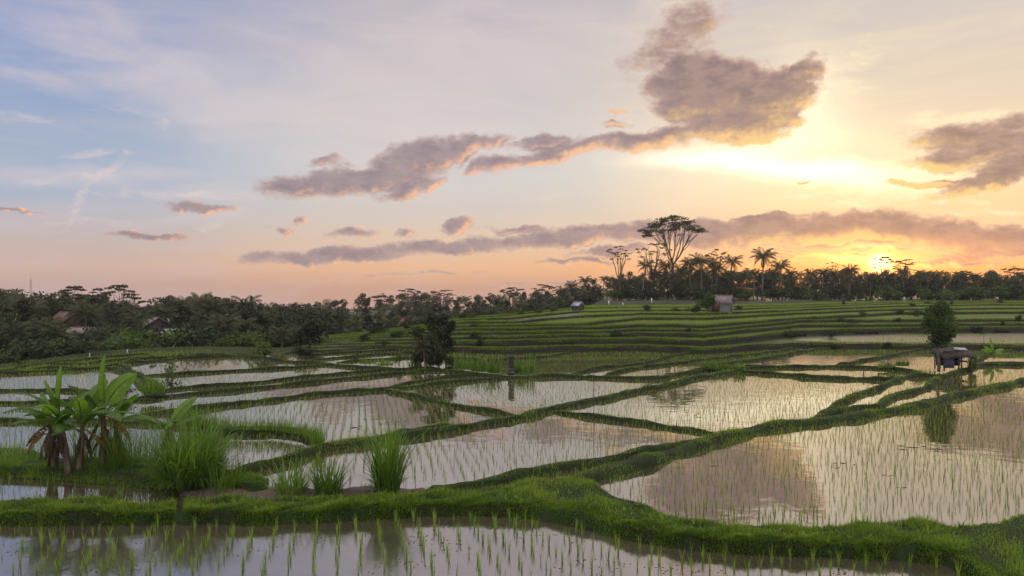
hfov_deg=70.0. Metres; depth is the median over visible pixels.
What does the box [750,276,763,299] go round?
broadleaf tree
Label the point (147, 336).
bush
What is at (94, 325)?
coconut palm
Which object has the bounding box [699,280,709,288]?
coconut palm
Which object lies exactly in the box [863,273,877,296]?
coconut palm
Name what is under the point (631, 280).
coconut palm
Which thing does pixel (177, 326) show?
bush
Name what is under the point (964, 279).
broadleaf tree
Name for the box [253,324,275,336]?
coconut palm
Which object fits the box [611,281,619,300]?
coconut palm
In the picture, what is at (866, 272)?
broadleaf tree
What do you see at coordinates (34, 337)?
coconut palm
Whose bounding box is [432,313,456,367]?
broadleaf tree
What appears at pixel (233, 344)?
bush
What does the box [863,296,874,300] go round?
bush
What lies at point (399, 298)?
broadleaf tree
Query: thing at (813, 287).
broadleaf tree
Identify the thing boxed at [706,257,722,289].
coconut palm
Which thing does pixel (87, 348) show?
bush
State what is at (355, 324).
coconut palm
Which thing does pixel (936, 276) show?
coconut palm
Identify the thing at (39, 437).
banana plant
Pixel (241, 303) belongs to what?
coconut palm
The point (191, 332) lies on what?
bush
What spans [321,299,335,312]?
broadleaf tree
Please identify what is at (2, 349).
bush
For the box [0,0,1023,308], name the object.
sky
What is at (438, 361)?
bush
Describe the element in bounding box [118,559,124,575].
rice seedling
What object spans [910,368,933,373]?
grass clump
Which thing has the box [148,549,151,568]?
rice seedling
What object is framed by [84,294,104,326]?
broadleaf tree
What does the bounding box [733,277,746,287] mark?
broadleaf tree
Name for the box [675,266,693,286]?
broadleaf tree
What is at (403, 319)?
shrine hut
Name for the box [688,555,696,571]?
rice seedling
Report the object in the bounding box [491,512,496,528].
rice seedling
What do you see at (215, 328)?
bush
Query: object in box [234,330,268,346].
bush
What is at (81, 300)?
coconut palm
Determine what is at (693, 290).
bush
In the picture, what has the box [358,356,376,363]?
grass clump
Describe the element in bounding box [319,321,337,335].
coconut palm
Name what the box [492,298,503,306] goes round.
broadleaf tree
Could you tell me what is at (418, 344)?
broadleaf tree
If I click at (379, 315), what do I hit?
coconut palm
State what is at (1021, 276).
coconut palm
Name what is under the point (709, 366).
grass clump
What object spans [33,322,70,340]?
coconut palm
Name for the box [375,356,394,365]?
grass clump
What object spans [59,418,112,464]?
stems
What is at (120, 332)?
bush
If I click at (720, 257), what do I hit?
sparse tree
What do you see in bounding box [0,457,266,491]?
grassy bank
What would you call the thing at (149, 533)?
rice seedling
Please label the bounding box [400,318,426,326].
bush
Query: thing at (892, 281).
broadleaf tree
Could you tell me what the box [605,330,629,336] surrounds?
bush
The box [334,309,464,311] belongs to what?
ground
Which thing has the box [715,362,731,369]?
grass clump
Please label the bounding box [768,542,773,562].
rice seedling
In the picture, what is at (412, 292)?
umbrella tree
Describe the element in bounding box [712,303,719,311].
red panel
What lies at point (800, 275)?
coconut palm
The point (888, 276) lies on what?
broadleaf tree
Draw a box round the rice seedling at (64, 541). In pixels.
[61,524,67,543]
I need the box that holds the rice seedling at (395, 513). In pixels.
[394,506,397,521]
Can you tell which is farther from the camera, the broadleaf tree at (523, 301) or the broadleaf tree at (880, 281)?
the broadleaf tree at (523, 301)
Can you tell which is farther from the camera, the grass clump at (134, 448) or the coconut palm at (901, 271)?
the coconut palm at (901, 271)
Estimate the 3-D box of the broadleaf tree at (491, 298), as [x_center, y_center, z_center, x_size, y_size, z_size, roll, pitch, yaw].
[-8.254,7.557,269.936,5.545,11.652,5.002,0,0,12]
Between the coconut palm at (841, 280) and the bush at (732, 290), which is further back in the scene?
the coconut palm at (841, 280)
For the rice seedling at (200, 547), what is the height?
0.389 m
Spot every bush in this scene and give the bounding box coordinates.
[0,334,69,347]
[0,343,67,360]
[0,350,22,361]
[0,353,18,363]
[0,354,25,364]
[3,344,68,360]
[7,338,79,347]
[14,341,81,358]
[15,342,83,359]
[42,332,105,351]
[51,338,107,354]
[62,337,112,349]
[64,343,116,350]
[90,324,156,347]
[95,332,159,350]
[106,333,161,350]
[124,387,135,396]
[142,334,174,347]
[148,330,204,346]
[156,328,216,347]
[160,322,192,334]
[168,330,216,345]
[171,327,231,346]
[173,326,257,337]
[195,327,243,338]
[203,337,235,346]
[206,334,222,344]
[223,335,251,346]
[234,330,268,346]
[240,331,296,347]
[244,336,292,347]
[248,340,274,356]
[268,325,328,347]
[292,344,308,358]
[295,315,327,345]
[300,348,318,357]
[338,328,356,333]
[358,333,371,339]
[367,326,388,332]
[374,340,390,344]
[389,329,404,336]
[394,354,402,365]
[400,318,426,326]
[409,351,436,366]
[434,354,444,367]
[445,355,459,368]
[458,312,469,317]
[468,331,481,339]
[475,338,482,345]
[576,292,602,305]
[602,289,626,300]
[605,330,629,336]
[616,289,624,300]
[621,287,638,300]
[631,289,649,299]
[633,287,660,299]
[642,305,650,311]
[652,291,666,299]
[673,285,712,299]
[676,294,687,299]
[684,306,699,312]
[695,292,717,311]
[702,283,745,299]
[731,288,755,300]
[756,286,795,300]
[768,290,781,300]
[781,330,794,337]
[784,283,806,299]
[788,290,809,299]
[791,284,821,299]
[794,291,813,299]
[806,291,829,300]
[809,290,818,299]
[819,285,848,299]
[820,329,840,337]
[828,343,840,348]
[836,295,853,300]
[845,319,858,322]
[847,294,862,300]
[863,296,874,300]
[873,284,903,300]
[875,283,896,300]
[882,341,891,348]
[891,285,905,300]
[891,296,907,300]
[903,285,919,300]
[906,310,922,316]
[912,286,940,300]
[927,284,943,300]
[930,286,962,297]
[938,289,959,300]
[952,285,990,300]
[969,325,986,332]
[971,292,997,300]
[981,284,1013,299]
[997,284,1023,299]
[1014,314,1022,320]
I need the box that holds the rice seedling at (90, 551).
[89,542,96,558]
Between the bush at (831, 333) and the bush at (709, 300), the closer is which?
the bush at (831, 333)
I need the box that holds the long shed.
[66,327,97,336]
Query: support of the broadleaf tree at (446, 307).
on the terrain at (674, 301)
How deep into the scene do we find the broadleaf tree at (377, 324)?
108.48 m
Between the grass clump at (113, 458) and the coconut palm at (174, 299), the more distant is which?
the coconut palm at (174, 299)
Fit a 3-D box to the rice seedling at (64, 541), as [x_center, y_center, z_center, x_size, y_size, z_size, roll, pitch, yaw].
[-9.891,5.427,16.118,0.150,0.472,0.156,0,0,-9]
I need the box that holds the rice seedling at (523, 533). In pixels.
[522,523,525,539]
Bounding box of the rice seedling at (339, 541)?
[336,531,340,547]
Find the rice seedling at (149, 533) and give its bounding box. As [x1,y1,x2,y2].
[146,526,151,539]
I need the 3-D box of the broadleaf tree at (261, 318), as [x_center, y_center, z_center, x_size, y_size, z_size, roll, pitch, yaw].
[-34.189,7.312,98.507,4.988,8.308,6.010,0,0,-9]
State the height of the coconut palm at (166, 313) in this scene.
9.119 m
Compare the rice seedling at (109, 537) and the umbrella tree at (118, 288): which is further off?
the umbrella tree at (118, 288)
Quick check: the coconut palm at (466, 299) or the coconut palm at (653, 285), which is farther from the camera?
the coconut palm at (466, 299)
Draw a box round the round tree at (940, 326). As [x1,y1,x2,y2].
[919,299,958,371]
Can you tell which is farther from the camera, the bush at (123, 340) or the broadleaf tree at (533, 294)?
the broadleaf tree at (533, 294)
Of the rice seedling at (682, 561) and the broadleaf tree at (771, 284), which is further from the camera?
the broadleaf tree at (771, 284)
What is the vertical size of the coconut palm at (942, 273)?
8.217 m
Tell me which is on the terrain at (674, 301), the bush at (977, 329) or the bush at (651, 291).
the bush at (651, 291)
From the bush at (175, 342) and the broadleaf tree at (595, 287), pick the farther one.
the broadleaf tree at (595, 287)
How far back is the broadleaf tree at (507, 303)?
161.96 m
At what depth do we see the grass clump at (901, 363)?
49.91 m
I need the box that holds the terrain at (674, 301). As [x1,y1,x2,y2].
[0,290,1020,367]
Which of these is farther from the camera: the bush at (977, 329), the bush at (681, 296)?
the bush at (681, 296)
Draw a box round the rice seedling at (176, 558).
[173,543,180,561]
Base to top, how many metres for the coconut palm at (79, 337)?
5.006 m
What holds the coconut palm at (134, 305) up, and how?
on the terrain at (674, 301)
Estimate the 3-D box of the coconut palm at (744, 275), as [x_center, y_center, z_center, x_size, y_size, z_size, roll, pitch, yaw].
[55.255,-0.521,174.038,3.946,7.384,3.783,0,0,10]
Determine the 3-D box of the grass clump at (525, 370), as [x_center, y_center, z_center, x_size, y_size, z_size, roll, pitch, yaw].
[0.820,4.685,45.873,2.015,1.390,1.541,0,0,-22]
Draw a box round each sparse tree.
[605,245,631,299]
[632,243,671,299]
[704,249,726,292]
[826,262,840,298]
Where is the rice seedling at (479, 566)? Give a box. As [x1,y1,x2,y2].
[477,552,482,568]
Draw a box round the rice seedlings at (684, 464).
[0,347,1023,575]
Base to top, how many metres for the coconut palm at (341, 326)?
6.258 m
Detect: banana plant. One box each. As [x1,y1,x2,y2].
[3,366,90,476]
[10,392,96,466]
[28,380,113,469]
[68,354,136,466]
[92,394,145,461]
[114,396,206,454]
[981,339,1003,358]
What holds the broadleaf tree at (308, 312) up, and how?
on the terrain at (674, 301)
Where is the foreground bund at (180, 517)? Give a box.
[0,480,1023,575]
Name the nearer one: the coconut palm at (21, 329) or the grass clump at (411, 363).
the grass clump at (411, 363)
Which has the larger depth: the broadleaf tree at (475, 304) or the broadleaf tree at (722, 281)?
the broadleaf tree at (475, 304)
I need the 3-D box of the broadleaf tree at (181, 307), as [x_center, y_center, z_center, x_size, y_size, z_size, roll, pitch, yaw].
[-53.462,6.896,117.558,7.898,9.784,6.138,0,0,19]
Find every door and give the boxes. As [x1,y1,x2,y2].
[69,321,74,327]
[152,325,157,330]
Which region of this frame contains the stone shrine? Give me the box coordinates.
[508,355,514,374]
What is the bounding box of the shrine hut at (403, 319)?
[397,317,407,326]
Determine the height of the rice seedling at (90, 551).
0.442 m
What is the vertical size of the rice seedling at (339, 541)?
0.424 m
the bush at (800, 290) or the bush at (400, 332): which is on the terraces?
the bush at (400, 332)
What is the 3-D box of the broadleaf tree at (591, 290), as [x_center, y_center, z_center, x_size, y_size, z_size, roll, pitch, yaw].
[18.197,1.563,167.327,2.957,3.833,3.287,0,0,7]
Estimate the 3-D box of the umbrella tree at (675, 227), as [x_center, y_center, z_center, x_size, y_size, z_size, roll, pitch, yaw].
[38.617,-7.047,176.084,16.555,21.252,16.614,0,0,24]
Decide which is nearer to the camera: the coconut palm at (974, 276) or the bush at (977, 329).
the bush at (977, 329)
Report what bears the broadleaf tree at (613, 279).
on the terrain at (674, 301)
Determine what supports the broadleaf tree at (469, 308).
on the terrain at (674, 301)
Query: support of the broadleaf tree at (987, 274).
on the terrain at (674, 301)
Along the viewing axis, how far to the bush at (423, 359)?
49.03 m
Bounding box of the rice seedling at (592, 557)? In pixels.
[589,551,593,569]
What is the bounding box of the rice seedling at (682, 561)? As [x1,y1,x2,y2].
[678,546,684,564]
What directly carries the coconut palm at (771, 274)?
on the terrain at (674, 301)
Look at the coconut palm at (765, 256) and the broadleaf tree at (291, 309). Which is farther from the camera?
the coconut palm at (765, 256)
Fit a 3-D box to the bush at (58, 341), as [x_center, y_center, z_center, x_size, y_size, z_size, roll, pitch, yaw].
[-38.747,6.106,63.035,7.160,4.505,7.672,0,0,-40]
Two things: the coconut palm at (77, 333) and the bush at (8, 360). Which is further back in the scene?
the coconut palm at (77, 333)
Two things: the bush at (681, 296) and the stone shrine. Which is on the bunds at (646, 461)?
the stone shrine
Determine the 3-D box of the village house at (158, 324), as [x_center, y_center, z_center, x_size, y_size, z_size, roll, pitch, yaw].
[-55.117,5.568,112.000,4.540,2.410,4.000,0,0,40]
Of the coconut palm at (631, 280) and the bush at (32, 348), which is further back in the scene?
the coconut palm at (631, 280)
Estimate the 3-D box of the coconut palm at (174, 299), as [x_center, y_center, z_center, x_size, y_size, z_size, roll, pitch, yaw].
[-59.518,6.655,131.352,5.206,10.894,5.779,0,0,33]
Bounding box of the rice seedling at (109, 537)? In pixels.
[105,527,110,543]
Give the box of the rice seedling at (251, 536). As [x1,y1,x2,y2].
[248,522,253,540]
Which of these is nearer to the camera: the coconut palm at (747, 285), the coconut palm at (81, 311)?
the coconut palm at (81, 311)
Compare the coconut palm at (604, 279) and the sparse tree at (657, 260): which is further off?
the coconut palm at (604, 279)
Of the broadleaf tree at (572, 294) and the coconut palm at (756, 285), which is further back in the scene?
the broadleaf tree at (572, 294)
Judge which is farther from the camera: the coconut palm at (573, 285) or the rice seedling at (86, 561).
the coconut palm at (573, 285)
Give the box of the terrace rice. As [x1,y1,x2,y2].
[343,299,1023,347]
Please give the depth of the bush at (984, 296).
163.02 m
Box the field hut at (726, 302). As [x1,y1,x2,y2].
[709,295,734,313]
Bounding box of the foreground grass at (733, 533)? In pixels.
[0,455,1023,575]
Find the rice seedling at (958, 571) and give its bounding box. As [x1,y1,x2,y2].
[954,559,962,575]
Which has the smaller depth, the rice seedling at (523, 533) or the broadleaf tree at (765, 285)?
the rice seedling at (523, 533)
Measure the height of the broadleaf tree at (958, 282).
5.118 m
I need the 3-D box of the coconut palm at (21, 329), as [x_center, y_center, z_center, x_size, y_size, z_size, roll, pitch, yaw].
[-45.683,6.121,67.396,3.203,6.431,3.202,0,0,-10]
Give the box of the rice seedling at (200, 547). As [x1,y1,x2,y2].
[198,540,203,554]
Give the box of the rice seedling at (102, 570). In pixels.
[97,559,105,575]
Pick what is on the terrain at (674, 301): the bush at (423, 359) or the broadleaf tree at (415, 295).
the broadleaf tree at (415, 295)
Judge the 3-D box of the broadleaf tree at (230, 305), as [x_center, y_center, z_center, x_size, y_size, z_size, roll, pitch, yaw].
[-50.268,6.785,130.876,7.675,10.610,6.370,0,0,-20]
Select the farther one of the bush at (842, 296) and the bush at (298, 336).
the bush at (842, 296)
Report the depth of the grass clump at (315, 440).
24.73 m
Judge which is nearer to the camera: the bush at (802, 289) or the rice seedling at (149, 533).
the rice seedling at (149, 533)
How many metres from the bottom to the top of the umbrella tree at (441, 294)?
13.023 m
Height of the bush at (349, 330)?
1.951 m
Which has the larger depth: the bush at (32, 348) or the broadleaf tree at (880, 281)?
the broadleaf tree at (880, 281)
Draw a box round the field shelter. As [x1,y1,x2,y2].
[932,346,976,371]
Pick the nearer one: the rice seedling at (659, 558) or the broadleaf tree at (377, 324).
the rice seedling at (659, 558)
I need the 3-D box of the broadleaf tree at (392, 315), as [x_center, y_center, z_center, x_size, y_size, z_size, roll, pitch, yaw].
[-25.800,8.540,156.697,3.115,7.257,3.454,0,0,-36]
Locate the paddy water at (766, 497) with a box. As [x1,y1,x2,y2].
[0,347,1023,527]
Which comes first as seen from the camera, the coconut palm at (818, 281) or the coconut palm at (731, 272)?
the coconut palm at (731, 272)
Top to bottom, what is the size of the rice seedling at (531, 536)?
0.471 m
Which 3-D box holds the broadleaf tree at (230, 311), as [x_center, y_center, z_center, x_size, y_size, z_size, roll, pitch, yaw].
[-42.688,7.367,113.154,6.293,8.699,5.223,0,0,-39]
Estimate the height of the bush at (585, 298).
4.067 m
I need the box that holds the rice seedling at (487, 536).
[486,528,491,545]
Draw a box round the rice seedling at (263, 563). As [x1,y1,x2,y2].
[259,556,266,570]
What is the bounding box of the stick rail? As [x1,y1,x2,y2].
[40,433,49,467]
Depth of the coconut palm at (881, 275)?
167.77 m
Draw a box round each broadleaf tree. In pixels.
[0,288,27,297]
[0,296,22,318]
[0,314,26,338]
[0,339,10,344]
[8,297,42,339]
[20,325,58,340]
[24,316,62,343]
[26,291,51,316]
[31,291,91,337]
[32,298,64,336]
[48,296,77,341]
[58,292,76,303]
[81,317,121,341]
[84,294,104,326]
[115,308,135,334]
[136,297,184,328]
[159,296,177,327]
[165,301,195,329]
[207,295,222,311]
[218,297,238,317]
[222,308,244,322]
[227,322,257,336]
[232,307,262,329]
[246,312,275,336]
[255,303,270,315]
[274,303,307,320]
[274,304,287,320]
[277,321,289,333]
[296,304,311,312]
[304,307,330,334]
[312,301,321,308]
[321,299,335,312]
[325,300,344,318]
[329,314,344,334]
[336,307,353,325]
[337,299,349,312]
[355,293,370,314]
[358,314,374,332]
[361,307,369,331]
[371,299,386,319]
[372,320,388,328]
[384,298,395,314]
[385,311,396,327]
[389,293,409,310]
[392,302,410,316]
[395,310,412,326]
[404,294,423,315]
[407,311,453,366]
[409,301,419,314]
[412,292,437,310]
[413,302,434,316]
[422,293,441,312]
[430,302,443,312]
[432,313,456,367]
[441,304,451,318]
[449,304,460,318]
[453,296,464,306]
[460,301,475,313]
[468,305,485,314]
[471,294,486,313]
[471,299,484,309]
[476,303,492,315]
[483,293,496,308]
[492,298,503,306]
[499,300,512,310]
[513,296,534,311]
[522,298,548,311]
[527,303,537,310]
[528,291,538,301]
[534,293,546,309]
[546,295,557,302]
[559,295,575,308]
[567,287,582,301]
[586,279,599,295]
[586,287,596,302]
[605,277,617,297]
[616,280,628,290]
[621,271,635,290]
[634,272,646,288]
[656,277,671,299]
[661,274,681,299]
[672,279,688,298]
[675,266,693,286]
[696,273,713,298]
[714,277,731,294]
[722,271,739,298]
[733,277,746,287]
[743,277,755,297]
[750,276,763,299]
[753,272,773,299]
[756,277,772,300]
[766,278,777,292]
[810,279,820,290]
[816,277,833,299]
[830,271,846,290]
[847,276,864,298]
[849,282,863,300]
[858,275,867,296]
[859,271,870,294]
[864,277,880,296]
[866,285,874,297]
[873,278,886,300]
[884,273,896,297]
[886,277,896,284]
[902,278,918,299]
[918,280,928,299]
[926,279,938,287]
[941,272,952,285]
[945,280,959,289]
[949,280,965,290]
[952,274,967,288]
[979,278,991,298]
[980,270,1002,288]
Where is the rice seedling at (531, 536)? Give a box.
[530,529,534,545]
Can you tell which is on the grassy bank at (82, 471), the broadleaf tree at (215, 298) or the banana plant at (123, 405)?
the banana plant at (123, 405)
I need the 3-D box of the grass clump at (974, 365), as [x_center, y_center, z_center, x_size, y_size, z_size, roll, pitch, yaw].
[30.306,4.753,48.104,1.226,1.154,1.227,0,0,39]
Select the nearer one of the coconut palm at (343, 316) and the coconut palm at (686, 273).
the coconut palm at (343, 316)
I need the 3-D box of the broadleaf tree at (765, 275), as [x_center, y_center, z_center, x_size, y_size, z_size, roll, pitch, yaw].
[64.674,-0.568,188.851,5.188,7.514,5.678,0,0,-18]
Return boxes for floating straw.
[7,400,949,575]
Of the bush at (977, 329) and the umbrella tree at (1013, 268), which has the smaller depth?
the bush at (977, 329)
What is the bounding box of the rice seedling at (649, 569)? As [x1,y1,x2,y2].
[646,555,652,575]
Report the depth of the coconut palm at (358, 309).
206.09 m
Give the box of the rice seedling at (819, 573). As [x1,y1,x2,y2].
[816,561,824,575]
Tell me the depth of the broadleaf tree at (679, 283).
166.66 m
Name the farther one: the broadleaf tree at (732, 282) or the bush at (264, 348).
the broadleaf tree at (732, 282)
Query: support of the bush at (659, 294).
on the terrain at (674, 301)
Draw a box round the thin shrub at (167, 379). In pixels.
[159,355,192,398]
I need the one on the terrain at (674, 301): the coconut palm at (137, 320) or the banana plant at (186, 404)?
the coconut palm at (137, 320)
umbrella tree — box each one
[58,285,91,299]
[75,291,109,325]
[86,284,150,315]
[369,293,393,310]
[396,288,421,309]
[428,290,456,312]
[499,287,526,309]
[531,284,558,302]
[636,215,708,298]
[873,256,893,282]
[892,259,917,274]
[1000,266,1023,278]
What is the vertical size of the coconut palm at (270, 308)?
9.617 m
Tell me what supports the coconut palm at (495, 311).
on the terrain at (674, 301)
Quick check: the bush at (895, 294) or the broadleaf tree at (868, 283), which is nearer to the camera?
the bush at (895, 294)
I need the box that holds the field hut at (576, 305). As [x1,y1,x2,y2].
[571,301,584,310]
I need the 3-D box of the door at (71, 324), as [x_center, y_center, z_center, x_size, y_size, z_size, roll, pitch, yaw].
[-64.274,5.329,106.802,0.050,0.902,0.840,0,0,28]
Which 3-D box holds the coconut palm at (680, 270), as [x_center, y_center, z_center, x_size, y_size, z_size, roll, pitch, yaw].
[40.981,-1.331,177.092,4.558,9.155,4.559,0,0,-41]
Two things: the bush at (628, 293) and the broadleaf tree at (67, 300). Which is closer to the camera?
the broadleaf tree at (67, 300)
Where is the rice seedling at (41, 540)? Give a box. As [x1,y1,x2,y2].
[37,527,44,547]
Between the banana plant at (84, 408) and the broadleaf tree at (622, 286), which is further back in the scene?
the broadleaf tree at (622, 286)
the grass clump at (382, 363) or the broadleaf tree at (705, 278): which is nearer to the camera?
the grass clump at (382, 363)
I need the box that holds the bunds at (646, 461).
[0,347,1023,492]
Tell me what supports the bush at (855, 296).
on the terrain at (674, 301)
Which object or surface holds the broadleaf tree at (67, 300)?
on the terrain at (674, 301)
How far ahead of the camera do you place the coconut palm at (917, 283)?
170.09 m
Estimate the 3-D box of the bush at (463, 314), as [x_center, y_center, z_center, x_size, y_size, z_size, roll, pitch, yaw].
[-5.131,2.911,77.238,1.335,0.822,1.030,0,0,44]
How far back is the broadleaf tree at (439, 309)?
201.97 m
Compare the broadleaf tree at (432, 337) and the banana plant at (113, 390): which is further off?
the broadleaf tree at (432, 337)
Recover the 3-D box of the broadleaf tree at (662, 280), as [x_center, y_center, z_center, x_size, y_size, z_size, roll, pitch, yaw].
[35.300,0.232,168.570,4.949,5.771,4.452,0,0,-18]
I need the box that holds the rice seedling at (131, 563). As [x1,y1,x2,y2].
[129,549,135,568]
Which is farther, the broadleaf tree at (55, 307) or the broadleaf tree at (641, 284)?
the broadleaf tree at (641, 284)
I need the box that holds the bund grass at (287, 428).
[0,300,1023,493]
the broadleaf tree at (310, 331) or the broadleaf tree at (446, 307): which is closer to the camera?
the broadleaf tree at (310, 331)
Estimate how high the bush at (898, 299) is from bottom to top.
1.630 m
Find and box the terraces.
[311,301,1023,354]
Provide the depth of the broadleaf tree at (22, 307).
91.02 m
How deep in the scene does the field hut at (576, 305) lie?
92.63 m
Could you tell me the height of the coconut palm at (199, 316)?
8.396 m
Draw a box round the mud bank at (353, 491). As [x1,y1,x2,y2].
[179,486,425,498]
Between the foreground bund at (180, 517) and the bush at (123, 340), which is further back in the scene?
the bush at (123, 340)
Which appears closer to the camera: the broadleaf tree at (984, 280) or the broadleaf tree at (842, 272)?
the broadleaf tree at (984, 280)
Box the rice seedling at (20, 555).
[17,546,21,564]
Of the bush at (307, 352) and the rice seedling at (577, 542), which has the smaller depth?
the rice seedling at (577, 542)
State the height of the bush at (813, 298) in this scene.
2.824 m
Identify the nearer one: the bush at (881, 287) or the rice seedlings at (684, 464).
the rice seedlings at (684, 464)
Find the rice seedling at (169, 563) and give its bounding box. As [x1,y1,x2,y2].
[167,557,172,569]
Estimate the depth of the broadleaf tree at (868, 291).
174.90 m
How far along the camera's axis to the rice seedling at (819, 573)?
14.19 m
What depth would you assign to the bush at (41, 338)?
65.93 m
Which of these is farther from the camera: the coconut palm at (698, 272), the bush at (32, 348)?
the coconut palm at (698, 272)
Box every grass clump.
[0,439,43,460]
[74,407,155,470]
[106,411,174,468]
[114,425,151,464]
[114,485,123,499]
[116,402,278,489]
[125,429,200,481]
[136,374,168,393]
[166,396,210,428]
[181,448,254,493]
[262,451,325,495]
[295,448,356,495]
[303,423,328,444]
[343,412,425,493]
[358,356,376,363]
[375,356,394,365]
[407,360,422,366]
[450,351,474,369]
[469,354,487,371]
[482,352,503,372]
[514,359,526,372]
[515,354,539,373]
[700,358,715,368]
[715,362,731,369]
[732,362,748,369]
[877,362,895,367]
[892,359,910,365]
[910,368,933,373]
[966,352,979,368]
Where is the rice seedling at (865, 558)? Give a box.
[863,550,868,565]
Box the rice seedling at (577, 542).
[575,537,580,552]
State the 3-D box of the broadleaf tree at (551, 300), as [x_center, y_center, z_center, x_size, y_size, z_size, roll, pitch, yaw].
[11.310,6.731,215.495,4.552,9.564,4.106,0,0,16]
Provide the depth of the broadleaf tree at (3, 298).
92.12 m
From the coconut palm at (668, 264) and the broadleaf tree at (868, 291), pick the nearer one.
the coconut palm at (668, 264)
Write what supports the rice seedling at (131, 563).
on the foreground water at (349, 559)
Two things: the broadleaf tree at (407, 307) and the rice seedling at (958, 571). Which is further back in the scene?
the broadleaf tree at (407, 307)
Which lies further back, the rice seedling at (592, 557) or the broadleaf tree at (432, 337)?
the broadleaf tree at (432, 337)
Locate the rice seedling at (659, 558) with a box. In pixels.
[657,542,661,561]
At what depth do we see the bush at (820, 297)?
162.44 m
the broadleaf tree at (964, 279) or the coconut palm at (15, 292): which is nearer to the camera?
the coconut palm at (15, 292)
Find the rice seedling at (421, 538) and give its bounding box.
[419,529,424,546]
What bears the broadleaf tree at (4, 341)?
on the terrain at (674, 301)
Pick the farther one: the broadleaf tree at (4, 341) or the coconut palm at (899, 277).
the coconut palm at (899, 277)
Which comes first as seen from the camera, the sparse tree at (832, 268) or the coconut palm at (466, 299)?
the sparse tree at (832, 268)
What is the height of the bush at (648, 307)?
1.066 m
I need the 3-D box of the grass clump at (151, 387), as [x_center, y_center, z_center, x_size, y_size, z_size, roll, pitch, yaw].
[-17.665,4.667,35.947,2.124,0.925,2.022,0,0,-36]
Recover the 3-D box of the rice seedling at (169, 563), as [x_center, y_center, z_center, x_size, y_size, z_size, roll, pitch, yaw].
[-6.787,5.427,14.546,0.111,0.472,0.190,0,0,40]
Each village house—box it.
[50,311,83,329]
[139,316,170,332]
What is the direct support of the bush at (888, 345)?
on the terraces
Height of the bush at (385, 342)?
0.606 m
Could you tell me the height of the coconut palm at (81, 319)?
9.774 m
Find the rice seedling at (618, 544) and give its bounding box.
[614,536,619,551]
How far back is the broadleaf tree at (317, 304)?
258.62 m
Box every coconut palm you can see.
[0,289,31,302]
[0,297,19,315]
[0,320,35,345]
[1,294,32,306]
[5,321,38,340]
[14,313,39,332]
[15,300,52,316]
[33,315,64,335]
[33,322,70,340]
[57,292,89,303]
[64,301,105,326]
[64,302,101,326]
[67,330,89,339]
[72,334,92,340]
[78,303,109,326]
[87,326,114,341]
[93,306,126,328]
[100,299,131,313]
[119,300,142,310]
[119,312,146,330]
[123,308,154,330]
[139,305,170,318]
[149,305,179,322]
[151,301,172,321]
[166,295,193,316]
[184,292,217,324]
[186,294,213,305]
[190,310,217,326]
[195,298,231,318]
[198,314,227,325]
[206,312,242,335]
[228,295,266,318]
[232,316,257,333]
[249,309,273,324]
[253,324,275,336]
[258,302,277,311]
[267,325,294,347]
[271,310,295,323]
[290,308,310,319]
[306,303,324,319]
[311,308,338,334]
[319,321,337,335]
[327,309,351,334]
[332,319,350,332]
[346,318,366,332]
[350,311,364,322]
[352,307,362,315]
[370,310,385,322]
[371,305,383,312]
[378,314,399,328]
[385,305,397,314]
[397,314,417,327]
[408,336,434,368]
[441,296,454,307]
[449,309,462,317]
[460,296,471,307]
[481,307,502,314]
[490,303,506,313]
[495,294,507,299]
[499,307,518,313]
[511,300,524,312]
[543,302,556,309]
[555,286,569,307]
[555,296,565,302]
[562,299,573,304]
[564,280,579,299]
[578,275,591,291]
[598,275,607,286]
[604,281,612,299]
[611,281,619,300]
[625,277,636,287]
[634,275,643,284]
[636,259,656,299]
[642,279,652,289]
[648,269,662,288]
[649,283,657,291]
[655,259,677,298]
[674,264,689,287]
[677,269,693,298]
[678,257,699,298]
[685,276,695,283]
[687,253,712,288]
[691,275,703,287]
[692,267,710,290]
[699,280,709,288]
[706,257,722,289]
[707,263,726,290]
[721,254,743,278]
[721,270,736,289]
[737,271,751,289]
[744,283,752,300]
[747,268,761,300]
[750,246,777,300]
[751,281,761,299]
[764,268,780,289]
[770,259,793,299]
[774,278,785,285]
[783,268,798,279]
[787,278,798,287]
[795,271,804,283]
[803,268,818,289]
[812,277,821,286]
[815,268,832,289]
[827,269,841,295]
[838,274,846,283]
[840,263,859,300]
[841,273,855,300]
[859,281,869,288]
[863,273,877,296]
[872,271,885,300]
[893,266,912,288]
[893,274,908,289]
[911,272,929,299]
[912,279,922,299]
[918,270,932,287]
[928,271,942,287]
[933,270,947,278]
[934,279,945,286]
[942,275,951,283]
[951,271,966,283]
[966,272,983,298]
[987,273,1002,299]
[1005,277,1019,284]
[1015,272,1023,283]
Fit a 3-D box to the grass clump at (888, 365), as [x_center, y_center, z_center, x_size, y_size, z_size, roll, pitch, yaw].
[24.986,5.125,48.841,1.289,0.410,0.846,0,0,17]
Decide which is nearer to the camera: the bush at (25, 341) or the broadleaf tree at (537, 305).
the bush at (25, 341)
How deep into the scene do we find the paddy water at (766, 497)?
28.01 m
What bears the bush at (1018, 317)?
on the terraces
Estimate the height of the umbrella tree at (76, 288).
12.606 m
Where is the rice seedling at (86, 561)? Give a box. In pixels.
[82,551,88,565]
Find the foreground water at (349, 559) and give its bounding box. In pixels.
[0,515,965,575]
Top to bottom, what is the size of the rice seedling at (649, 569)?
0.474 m
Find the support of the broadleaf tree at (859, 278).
on the terrain at (674, 301)
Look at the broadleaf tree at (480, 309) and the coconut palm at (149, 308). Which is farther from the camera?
the broadleaf tree at (480, 309)
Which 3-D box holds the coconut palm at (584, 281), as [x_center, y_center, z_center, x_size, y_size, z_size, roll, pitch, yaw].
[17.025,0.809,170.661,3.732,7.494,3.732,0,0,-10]
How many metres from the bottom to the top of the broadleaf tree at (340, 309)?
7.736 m

